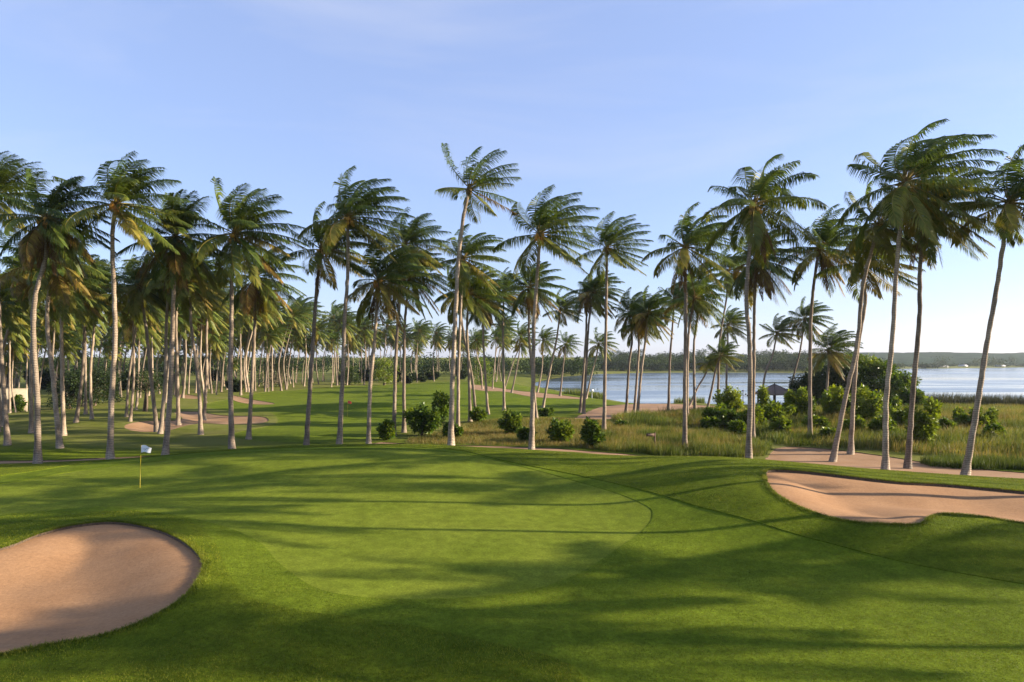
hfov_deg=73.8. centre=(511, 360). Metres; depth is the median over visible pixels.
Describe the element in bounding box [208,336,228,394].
coconut palm
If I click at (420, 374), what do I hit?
leafy bush
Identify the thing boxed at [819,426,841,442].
leafy bush
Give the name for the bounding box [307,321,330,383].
coconut palm
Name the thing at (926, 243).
coconut palm
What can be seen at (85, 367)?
coconut palm
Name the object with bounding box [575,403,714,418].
dirt
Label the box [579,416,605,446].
leafy bush
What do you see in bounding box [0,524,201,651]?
sand bunker
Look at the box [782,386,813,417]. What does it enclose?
leafy bush
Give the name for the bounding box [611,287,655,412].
coconut palm
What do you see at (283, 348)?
coconut palm
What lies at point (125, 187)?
coconut palm
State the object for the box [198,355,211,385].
coconut palm
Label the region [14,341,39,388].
coconut palm
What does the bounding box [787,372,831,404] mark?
broadleaf tree
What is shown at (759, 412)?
leafy bush
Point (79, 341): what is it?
coconut palm
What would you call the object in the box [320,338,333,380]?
coconut palm
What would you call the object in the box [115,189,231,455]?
coconut palm
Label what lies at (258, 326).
coconut palm
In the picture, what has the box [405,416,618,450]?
dry grass
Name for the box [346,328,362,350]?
coconut palm
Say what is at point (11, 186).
coconut palm
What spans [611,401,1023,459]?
tall grass
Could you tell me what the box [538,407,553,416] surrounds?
leafy bush
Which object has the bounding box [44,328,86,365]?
coconut palm
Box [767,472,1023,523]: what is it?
sand bunker
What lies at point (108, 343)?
coconut palm
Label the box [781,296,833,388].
coconut palm
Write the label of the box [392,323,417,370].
coconut palm
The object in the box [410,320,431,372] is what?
coconut palm
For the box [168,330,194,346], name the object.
coconut palm
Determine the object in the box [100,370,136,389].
leafy bush
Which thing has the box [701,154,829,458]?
coconut palm
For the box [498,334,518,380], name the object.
coconut palm
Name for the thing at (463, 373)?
leafy bush
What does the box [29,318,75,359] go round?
coconut palm
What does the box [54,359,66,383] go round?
coconut palm
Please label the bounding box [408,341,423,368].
coconut palm
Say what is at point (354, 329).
coconut palm
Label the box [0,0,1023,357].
sky
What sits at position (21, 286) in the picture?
coconut palm
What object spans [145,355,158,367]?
coconut palm
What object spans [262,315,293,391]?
coconut palm
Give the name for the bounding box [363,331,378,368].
coconut palm
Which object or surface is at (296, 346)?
coconut palm
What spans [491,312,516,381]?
coconut palm
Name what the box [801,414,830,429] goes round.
leafy bush
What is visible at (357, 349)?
coconut palm
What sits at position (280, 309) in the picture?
coconut palm
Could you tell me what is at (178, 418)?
coconut palm
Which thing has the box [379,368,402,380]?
leafy bush
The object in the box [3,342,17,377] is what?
coconut palm
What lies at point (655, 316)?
coconut palm
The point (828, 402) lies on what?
leafy bush
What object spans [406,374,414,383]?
leafy bush
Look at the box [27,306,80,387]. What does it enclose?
coconut palm
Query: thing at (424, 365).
wood
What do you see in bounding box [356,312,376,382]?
coconut palm
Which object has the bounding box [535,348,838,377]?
wood
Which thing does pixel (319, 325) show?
coconut palm
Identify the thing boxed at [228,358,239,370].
coconut palm
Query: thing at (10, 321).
coconut palm
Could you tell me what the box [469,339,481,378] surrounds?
coconut palm
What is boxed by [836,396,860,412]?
leafy bush
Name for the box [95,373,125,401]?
broadleaf tree
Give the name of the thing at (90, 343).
coconut palm
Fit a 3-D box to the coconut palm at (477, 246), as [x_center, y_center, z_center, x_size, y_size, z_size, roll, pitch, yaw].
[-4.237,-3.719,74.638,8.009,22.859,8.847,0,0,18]
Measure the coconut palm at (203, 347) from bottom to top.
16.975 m
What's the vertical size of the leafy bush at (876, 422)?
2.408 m
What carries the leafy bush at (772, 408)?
on the ground at (86, 437)
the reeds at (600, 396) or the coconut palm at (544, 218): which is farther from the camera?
the reeds at (600, 396)
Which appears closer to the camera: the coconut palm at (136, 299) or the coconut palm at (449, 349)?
the coconut palm at (136, 299)
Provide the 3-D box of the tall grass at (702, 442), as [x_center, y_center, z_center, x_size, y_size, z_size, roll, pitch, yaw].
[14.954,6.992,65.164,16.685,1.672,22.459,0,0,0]
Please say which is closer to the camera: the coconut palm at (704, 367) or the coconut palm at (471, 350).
the coconut palm at (704, 367)
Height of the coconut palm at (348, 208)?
22.434 m
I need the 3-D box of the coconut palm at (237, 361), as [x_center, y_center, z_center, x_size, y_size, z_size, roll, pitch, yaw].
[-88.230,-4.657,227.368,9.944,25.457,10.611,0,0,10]
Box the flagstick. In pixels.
[140,445,151,474]
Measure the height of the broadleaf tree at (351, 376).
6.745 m
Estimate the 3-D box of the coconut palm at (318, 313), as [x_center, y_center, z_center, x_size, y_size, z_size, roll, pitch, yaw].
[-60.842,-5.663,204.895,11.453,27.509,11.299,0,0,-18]
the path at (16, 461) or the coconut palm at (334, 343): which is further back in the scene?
the coconut palm at (334, 343)
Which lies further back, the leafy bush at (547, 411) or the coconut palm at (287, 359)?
the coconut palm at (287, 359)
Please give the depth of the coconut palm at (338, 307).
232.58 m
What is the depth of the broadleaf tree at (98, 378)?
112.95 m
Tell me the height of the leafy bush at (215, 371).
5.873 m
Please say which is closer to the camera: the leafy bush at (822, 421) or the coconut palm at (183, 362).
the leafy bush at (822, 421)
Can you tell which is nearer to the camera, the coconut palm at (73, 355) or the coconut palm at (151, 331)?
the coconut palm at (151, 331)
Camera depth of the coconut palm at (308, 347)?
219.35 m
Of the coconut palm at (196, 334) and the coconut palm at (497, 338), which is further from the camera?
the coconut palm at (497, 338)
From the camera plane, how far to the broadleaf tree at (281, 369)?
202.13 m
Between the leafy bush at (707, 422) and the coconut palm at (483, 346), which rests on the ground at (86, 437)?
the leafy bush at (707, 422)
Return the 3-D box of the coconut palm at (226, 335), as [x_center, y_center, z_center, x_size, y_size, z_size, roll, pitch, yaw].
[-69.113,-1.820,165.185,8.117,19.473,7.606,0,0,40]
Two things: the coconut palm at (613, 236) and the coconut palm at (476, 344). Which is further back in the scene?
the coconut palm at (476, 344)
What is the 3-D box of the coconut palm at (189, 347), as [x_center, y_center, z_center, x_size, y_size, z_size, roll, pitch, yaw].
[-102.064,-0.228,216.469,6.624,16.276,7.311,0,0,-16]
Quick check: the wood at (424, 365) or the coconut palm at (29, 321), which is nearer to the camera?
the coconut palm at (29, 321)
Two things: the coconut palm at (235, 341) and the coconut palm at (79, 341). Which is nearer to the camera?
the coconut palm at (79, 341)
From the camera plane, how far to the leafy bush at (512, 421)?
70.77 m
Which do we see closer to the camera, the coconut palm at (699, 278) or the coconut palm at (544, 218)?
the coconut palm at (544, 218)
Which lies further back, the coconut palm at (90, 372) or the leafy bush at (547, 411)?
the leafy bush at (547, 411)
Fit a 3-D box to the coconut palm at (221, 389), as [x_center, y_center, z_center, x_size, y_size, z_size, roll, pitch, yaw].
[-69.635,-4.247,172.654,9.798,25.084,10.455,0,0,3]
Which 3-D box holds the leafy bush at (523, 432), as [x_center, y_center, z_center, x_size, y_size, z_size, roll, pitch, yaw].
[1.274,7.085,64.803,2.088,1.951,1.939,0,0,-32]
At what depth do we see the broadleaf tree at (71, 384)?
105.77 m
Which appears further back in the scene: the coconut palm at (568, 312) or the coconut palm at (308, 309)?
the coconut palm at (308, 309)
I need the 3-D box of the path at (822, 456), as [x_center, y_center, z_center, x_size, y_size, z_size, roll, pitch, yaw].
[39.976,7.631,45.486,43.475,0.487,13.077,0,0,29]
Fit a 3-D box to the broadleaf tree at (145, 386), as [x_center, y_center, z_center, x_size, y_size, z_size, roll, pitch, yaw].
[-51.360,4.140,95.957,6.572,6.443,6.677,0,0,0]
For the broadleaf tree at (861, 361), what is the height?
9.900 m
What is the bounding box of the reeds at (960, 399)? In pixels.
[924,391,1023,405]
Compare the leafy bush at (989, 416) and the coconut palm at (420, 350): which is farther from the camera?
the coconut palm at (420, 350)
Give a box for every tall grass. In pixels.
[593,421,773,457]
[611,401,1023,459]
[919,451,1023,469]
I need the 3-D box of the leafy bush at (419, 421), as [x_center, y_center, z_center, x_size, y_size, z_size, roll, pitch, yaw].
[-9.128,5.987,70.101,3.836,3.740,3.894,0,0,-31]
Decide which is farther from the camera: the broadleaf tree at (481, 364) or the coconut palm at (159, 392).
the broadleaf tree at (481, 364)
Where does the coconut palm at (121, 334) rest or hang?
on the ground at (86, 437)
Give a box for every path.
[0,456,147,463]
[372,442,643,455]
[765,447,1023,478]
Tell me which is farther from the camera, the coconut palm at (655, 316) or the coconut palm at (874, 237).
the coconut palm at (655, 316)
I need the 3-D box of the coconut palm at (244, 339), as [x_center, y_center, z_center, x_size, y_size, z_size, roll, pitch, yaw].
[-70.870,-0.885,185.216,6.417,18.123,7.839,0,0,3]
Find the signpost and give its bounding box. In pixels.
[646,432,655,445]
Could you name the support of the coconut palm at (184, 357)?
on the ground at (86, 437)
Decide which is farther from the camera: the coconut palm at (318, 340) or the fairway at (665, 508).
the coconut palm at (318, 340)
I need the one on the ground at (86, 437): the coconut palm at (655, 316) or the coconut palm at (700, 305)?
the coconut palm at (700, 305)
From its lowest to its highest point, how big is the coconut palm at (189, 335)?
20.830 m
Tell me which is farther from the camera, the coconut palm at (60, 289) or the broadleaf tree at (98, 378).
the broadleaf tree at (98, 378)
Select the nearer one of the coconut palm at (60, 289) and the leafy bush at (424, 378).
the coconut palm at (60, 289)
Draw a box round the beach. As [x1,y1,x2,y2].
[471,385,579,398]
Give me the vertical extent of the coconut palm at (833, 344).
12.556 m
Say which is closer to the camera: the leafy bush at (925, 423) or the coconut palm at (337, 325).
the leafy bush at (925, 423)
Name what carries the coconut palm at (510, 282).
on the fairway at (287, 409)
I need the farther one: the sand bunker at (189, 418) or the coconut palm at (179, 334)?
the coconut palm at (179, 334)
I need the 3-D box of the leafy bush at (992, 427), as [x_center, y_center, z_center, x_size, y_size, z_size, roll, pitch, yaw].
[44.626,6.651,63.023,2.229,1.946,2.377,0,0,20]
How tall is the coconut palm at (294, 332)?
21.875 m
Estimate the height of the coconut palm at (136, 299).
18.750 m
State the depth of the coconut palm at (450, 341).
256.89 m
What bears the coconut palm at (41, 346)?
on the ground at (86, 437)
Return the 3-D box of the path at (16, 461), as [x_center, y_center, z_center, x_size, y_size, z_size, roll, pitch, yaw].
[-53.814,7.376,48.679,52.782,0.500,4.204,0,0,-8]
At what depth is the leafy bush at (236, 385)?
169.01 m
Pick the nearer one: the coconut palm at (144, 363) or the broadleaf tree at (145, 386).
the broadleaf tree at (145, 386)
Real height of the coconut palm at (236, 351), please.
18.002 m
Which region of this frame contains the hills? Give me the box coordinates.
[568,352,1023,364]
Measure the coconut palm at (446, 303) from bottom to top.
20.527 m
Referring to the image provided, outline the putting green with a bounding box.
[0,449,652,598]
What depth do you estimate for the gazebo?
110.86 m
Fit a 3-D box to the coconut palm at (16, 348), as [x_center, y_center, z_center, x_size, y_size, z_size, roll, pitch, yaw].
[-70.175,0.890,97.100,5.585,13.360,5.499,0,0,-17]
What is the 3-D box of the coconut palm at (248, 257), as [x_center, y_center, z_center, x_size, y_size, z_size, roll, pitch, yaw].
[-20.748,-3.535,53.134,9.670,21.365,9.182,0,0,0]
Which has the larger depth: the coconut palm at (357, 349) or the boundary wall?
the coconut palm at (357, 349)
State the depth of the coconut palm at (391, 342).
274.20 m
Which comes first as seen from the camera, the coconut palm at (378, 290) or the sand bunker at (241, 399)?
the coconut palm at (378, 290)
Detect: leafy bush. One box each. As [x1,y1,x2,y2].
[11,394,27,411]
[21,369,50,388]
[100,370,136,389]
[203,368,225,380]
[224,377,243,391]
[357,368,376,380]
[375,418,396,439]
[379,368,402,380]
[401,402,442,435]
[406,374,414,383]
[409,372,423,380]
[418,375,427,381]
[425,371,439,379]
[431,390,449,422]
[441,420,463,437]
[455,369,467,378]
[468,406,487,421]
[497,407,522,433]
[516,426,537,441]
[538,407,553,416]
[544,417,575,442]
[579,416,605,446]
[612,419,627,426]
[700,402,739,427]
[700,415,721,430]
[712,383,744,411]
[727,419,746,434]
[737,404,769,428]
[756,384,770,406]
[758,400,797,420]
[769,416,792,432]
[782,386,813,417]
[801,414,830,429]
[802,396,816,412]
[817,383,850,415]
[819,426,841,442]
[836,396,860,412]
[842,414,865,431]
[845,383,883,421]
[867,415,897,432]
[880,394,902,411]
[889,407,905,428]
[898,388,925,405]
[902,395,942,445]
[935,416,957,429]
[951,405,998,430]
[981,423,1007,438]
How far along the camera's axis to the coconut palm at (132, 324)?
77.34 m
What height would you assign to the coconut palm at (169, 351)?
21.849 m
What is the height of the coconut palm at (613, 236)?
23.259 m
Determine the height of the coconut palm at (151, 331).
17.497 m
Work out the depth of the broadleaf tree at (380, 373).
217.96 m
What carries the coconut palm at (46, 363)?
on the ground at (86, 437)
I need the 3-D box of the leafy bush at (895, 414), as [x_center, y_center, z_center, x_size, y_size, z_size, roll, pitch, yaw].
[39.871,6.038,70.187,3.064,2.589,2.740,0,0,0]
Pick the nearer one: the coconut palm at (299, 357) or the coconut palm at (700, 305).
the coconut palm at (700, 305)
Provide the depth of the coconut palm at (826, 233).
64.03 m
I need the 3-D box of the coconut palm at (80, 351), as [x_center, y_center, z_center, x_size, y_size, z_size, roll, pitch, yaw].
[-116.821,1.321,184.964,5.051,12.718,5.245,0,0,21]
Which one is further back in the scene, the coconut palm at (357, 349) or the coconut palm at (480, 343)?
the coconut palm at (357, 349)
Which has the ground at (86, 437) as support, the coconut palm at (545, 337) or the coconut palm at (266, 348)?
the coconut palm at (266, 348)
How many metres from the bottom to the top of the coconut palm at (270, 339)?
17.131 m
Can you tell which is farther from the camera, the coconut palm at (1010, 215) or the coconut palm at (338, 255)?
the coconut palm at (338, 255)
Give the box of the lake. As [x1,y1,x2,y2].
[535,367,1023,404]
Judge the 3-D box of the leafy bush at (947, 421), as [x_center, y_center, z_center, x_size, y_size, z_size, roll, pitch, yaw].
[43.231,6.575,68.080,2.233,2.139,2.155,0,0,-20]
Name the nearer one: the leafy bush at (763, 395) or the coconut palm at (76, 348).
the leafy bush at (763, 395)
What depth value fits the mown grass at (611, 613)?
18.80 m
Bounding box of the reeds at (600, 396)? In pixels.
[562,388,705,403]
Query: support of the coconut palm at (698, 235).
on the ground at (86, 437)
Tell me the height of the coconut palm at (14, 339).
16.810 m
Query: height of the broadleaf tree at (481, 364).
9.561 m
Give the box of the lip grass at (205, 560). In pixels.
[0,467,1023,655]
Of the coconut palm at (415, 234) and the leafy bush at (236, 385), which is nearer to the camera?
the coconut palm at (415, 234)
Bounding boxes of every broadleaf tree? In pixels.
[42,370,96,409]
[59,365,123,405]
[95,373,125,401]
[122,368,168,411]
[256,350,298,387]
[339,366,362,384]
[368,356,399,384]
[471,357,496,382]
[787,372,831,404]
[799,364,860,404]
[822,351,883,399]
[849,357,906,397]
[873,370,925,400]
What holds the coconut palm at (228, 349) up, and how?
on the ground at (86, 437)
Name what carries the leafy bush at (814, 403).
on the ground at (86, 437)
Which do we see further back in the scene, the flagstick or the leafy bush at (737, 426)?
the leafy bush at (737, 426)
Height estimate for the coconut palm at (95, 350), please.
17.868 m
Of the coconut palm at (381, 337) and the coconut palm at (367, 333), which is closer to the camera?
the coconut palm at (367, 333)
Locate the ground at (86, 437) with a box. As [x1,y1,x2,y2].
[0,357,1023,681]
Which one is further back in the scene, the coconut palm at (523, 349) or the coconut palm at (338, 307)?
the coconut palm at (338, 307)
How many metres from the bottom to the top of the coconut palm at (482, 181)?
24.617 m
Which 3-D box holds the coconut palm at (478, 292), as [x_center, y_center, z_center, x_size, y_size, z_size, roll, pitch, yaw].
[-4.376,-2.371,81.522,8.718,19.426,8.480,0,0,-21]
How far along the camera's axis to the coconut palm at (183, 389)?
139.25 m
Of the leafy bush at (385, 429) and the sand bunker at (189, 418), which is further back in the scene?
the sand bunker at (189, 418)
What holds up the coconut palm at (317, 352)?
on the ground at (86, 437)
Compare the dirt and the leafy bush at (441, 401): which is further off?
the dirt
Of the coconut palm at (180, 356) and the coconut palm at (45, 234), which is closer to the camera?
the coconut palm at (45, 234)
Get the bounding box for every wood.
[4,351,567,374]
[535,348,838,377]
[892,356,1023,368]
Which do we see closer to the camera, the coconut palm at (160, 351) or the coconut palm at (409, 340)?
the coconut palm at (160, 351)
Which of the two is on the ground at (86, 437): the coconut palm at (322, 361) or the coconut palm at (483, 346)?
the coconut palm at (322, 361)
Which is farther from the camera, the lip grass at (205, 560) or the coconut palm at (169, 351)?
the coconut palm at (169, 351)
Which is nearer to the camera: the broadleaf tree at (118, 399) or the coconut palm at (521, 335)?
the broadleaf tree at (118, 399)
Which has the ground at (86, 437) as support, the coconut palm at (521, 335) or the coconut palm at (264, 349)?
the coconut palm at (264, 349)
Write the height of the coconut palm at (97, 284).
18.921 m
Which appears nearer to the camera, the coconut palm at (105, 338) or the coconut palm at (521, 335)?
the coconut palm at (521, 335)
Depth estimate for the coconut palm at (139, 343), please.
116.92 m
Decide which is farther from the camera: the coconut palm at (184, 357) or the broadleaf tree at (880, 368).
the coconut palm at (184, 357)
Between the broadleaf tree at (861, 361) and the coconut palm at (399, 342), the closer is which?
the broadleaf tree at (861, 361)
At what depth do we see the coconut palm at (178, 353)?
149.28 m
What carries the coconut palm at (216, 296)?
on the ground at (86, 437)
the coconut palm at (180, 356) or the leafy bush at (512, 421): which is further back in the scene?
the coconut palm at (180, 356)
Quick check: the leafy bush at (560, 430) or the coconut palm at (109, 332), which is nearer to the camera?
the leafy bush at (560, 430)
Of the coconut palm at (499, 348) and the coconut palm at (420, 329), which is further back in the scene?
the coconut palm at (499, 348)
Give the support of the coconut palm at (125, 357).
on the ground at (86, 437)
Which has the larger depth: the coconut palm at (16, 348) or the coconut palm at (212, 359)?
the coconut palm at (212, 359)
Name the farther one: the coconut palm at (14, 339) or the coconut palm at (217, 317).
the coconut palm at (217, 317)
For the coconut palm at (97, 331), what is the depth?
111.87 m
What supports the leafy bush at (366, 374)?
on the ground at (86, 437)
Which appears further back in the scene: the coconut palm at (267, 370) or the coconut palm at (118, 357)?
the coconut palm at (267, 370)
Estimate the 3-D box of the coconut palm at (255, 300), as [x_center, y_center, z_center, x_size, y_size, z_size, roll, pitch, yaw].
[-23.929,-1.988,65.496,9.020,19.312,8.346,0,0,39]
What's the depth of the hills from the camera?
1491.43 m
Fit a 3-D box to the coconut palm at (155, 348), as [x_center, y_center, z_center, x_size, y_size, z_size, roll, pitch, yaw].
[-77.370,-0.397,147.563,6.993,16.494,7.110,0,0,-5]
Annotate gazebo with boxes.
[755,383,789,402]
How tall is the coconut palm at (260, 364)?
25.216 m
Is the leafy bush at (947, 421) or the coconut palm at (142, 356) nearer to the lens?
the leafy bush at (947, 421)
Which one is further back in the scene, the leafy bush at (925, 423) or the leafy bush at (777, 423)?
the leafy bush at (777, 423)
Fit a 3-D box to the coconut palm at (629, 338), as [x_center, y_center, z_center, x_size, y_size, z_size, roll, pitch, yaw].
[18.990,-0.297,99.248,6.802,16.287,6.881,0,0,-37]
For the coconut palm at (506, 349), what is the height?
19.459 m
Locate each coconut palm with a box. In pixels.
[0,151,60,445]
[0,167,120,463]
[0,225,51,432]
[0,235,110,448]
[0,255,56,426]
[0,267,44,329]
[0,271,44,431]
[1,305,43,412]
[2,323,42,411]
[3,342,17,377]
[4,254,123,435]
[4,353,24,382]
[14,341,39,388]
[18,324,41,388]
[22,322,43,388]
[26,300,75,409]
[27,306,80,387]
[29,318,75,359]
[39,344,47,353]
[41,358,49,368]
[44,260,130,422]
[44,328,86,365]
[51,150,192,459]
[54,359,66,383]
[55,315,90,383]
[58,272,109,413]
[63,313,111,406]
[64,344,80,361]
[67,321,90,391]
[68,256,129,418]
[73,315,100,369]
[73,343,89,368]
[87,325,106,351]
[88,337,104,369]
[94,265,170,421]
[94,334,119,367]
[94,335,128,381]
[96,311,121,387]
[104,254,179,431]
[106,313,140,396]
[109,313,121,393]
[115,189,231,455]
[118,306,164,409]
[120,292,169,404]
[121,243,213,433]
[121,283,180,416]
[121,336,144,388]
[122,328,127,371]
[131,327,144,389]
[134,310,179,400]
[135,330,168,395]
[135,334,169,376]
[136,322,169,397]
[137,345,156,377]
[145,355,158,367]
[152,255,236,434]
[156,318,187,393]
[156,349,168,387]
[157,259,221,425]
[165,176,309,448]
[166,303,204,402]
[167,330,190,368]
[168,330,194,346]
[169,312,196,397]
[173,309,194,394]
[174,352,183,366]
[178,321,212,393]
[178,344,192,380]
[180,338,198,384]
[183,339,185,388]
[187,324,217,392]
[188,269,243,420]
[188,288,235,397]
[197,309,236,393]
[198,321,228,376]
[198,338,212,366]
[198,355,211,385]
[208,244,306,439]
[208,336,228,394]
[208,353,221,383]
[215,288,268,394]
[215,292,237,389]
[215,314,245,392]
[220,296,248,391]
[222,315,238,385]
[224,334,239,363]
[226,339,243,372]
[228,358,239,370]
[233,328,258,356]
[235,329,262,363]
[235,345,239,378]
[241,323,266,390]
[243,300,275,391]
[245,290,289,391]
[246,301,278,386]
[252,321,284,391]
[257,332,278,387]
[258,315,282,385]
[259,342,279,381]
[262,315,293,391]
[264,301,286,387]
[269,306,292,390]
[274,336,290,381]
[278,299,313,390]
[281,201,377,444]
[283,292,321,389]
[284,333,309,386]
[284,337,296,383]
[287,313,312,388]
[296,300,327,385]
[296,336,311,382]
[297,165,414,443]
[301,335,317,383]
[307,316,334,377]
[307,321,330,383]
[309,342,323,382]
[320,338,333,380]
[321,300,353,382]
[321,329,347,386]
[322,333,341,380]
[324,304,360,384]
[327,310,353,384]
[339,311,366,384]
[341,233,434,443]
[345,339,360,371]
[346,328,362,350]
[346,339,363,373]
[349,339,369,378]
[352,314,382,384]
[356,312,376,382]
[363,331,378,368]
[367,207,450,435]
[369,328,387,369]
[371,331,391,360]
[372,242,454,432]
[377,313,403,372]
[384,329,400,366]
[389,341,402,366]
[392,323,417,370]
[399,328,418,381]
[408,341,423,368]
[410,318,434,381]
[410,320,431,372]
[411,342,425,361]
[427,321,449,380]
[429,336,446,370]
[430,224,509,425]
[430,334,446,370]
[433,268,495,406]
[435,143,521,445]
[436,266,511,421]
[442,338,451,372]
[443,327,465,350]
[448,330,470,379]
[468,279,517,413]
[468,329,488,388]
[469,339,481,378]
[471,327,490,378]
[486,327,511,388]
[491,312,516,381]
[491,316,515,381]
[492,184,603,449]
[494,267,527,410]
[495,317,517,379]
[497,343,513,355]
[498,261,568,418]
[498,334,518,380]
[505,337,535,388]
[510,321,540,392]
[535,325,560,391]
[541,289,583,407]
[552,330,583,395]
[560,274,619,412]
[568,267,624,413]
[573,211,653,430]
[586,327,619,398]
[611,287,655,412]
[617,303,664,411]
[620,285,682,410]
[641,202,744,447]
[657,277,693,409]
[663,267,732,417]
[669,261,730,408]
[689,351,728,406]
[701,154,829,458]
[705,337,743,406]
[708,248,752,403]
[710,305,752,389]
[718,228,803,437]
[758,313,801,385]
[778,204,858,439]
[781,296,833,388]
[807,323,862,390]
[813,216,925,454]
[828,181,950,461]
[838,119,1006,469]
[877,162,1005,468]
[938,144,1023,475]
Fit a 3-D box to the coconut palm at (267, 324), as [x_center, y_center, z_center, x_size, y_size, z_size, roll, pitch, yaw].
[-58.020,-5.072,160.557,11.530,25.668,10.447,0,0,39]
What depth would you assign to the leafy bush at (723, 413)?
74.52 m
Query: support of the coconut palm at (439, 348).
on the ground at (86, 437)
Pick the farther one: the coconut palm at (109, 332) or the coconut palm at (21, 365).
the coconut palm at (109, 332)
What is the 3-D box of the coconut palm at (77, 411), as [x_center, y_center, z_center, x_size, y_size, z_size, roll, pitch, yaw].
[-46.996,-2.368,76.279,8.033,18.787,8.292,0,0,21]
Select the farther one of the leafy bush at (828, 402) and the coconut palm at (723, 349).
the coconut palm at (723, 349)
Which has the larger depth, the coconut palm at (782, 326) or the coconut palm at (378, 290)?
the coconut palm at (782, 326)
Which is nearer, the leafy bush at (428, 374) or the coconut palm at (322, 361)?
the coconut palm at (322, 361)
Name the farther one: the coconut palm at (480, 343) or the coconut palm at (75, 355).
the coconut palm at (480, 343)
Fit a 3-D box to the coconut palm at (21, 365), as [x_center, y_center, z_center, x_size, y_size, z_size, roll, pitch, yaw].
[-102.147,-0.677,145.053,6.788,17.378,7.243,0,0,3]
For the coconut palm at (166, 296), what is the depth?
68.98 m
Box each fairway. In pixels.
[0,446,1023,681]
[207,382,642,441]
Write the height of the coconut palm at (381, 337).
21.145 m
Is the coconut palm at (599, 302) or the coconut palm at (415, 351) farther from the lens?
the coconut palm at (415, 351)
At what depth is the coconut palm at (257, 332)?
178.98 m
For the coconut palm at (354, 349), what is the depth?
244.75 m
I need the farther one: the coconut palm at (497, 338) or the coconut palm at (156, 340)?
the coconut palm at (497, 338)
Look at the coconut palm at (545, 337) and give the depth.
163.72 m
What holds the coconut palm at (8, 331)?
on the ground at (86, 437)
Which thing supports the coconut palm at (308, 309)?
on the ground at (86, 437)
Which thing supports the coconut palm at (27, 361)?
on the ground at (86, 437)
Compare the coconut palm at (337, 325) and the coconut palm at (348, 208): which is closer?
the coconut palm at (348, 208)
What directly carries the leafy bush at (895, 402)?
on the ground at (86, 437)
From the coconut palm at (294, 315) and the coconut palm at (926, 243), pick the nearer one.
the coconut palm at (926, 243)
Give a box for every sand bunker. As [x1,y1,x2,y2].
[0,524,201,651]
[125,412,267,431]
[180,395,201,398]
[233,396,273,403]
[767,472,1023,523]
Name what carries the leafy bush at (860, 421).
on the ground at (86, 437)
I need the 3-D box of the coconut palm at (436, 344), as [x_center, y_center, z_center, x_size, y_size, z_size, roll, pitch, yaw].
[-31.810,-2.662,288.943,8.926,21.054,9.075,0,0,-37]
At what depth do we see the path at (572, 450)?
58.59 m
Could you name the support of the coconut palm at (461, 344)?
on the ground at (86, 437)
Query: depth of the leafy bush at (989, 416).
69.44 m
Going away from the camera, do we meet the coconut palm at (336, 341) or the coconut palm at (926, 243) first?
the coconut palm at (926, 243)
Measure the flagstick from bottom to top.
2.212 m
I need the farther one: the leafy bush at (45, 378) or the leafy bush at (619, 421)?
the leafy bush at (45, 378)
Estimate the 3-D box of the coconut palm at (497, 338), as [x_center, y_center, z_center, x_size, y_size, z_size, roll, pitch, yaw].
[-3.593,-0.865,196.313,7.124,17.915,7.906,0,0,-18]
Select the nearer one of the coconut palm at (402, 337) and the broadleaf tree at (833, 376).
the broadleaf tree at (833, 376)
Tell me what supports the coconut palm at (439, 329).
on the ground at (86, 437)
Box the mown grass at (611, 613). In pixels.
[0,510,1023,681]
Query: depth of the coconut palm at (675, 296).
107.90 m
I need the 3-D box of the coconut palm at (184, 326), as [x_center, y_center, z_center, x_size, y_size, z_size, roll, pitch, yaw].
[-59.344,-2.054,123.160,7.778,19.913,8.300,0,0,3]
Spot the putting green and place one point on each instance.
(399, 524)
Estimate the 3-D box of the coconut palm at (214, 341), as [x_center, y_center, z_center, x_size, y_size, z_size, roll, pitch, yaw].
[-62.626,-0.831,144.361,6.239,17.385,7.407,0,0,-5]
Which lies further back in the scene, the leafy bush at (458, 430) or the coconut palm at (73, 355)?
the coconut palm at (73, 355)
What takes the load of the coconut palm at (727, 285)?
on the dirt
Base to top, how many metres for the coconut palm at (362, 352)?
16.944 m
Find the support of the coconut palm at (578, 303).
on the ground at (86, 437)
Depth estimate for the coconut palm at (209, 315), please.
85.58 m
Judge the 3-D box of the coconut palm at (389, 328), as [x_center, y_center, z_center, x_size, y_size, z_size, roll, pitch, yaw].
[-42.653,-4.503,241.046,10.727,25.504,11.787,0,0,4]
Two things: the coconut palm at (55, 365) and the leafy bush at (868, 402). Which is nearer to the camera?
the leafy bush at (868, 402)
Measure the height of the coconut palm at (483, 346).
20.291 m
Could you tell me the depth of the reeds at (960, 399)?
112.62 m
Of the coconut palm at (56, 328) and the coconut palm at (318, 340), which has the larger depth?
the coconut palm at (318, 340)
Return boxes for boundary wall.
[0,389,27,411]
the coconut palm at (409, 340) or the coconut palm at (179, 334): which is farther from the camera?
the coconut palm at (409, 340)
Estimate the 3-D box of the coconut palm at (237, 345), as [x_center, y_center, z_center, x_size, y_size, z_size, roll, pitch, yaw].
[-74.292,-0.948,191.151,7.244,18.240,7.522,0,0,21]
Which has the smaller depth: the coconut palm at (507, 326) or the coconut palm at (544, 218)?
the coconut palm at (544, 218)

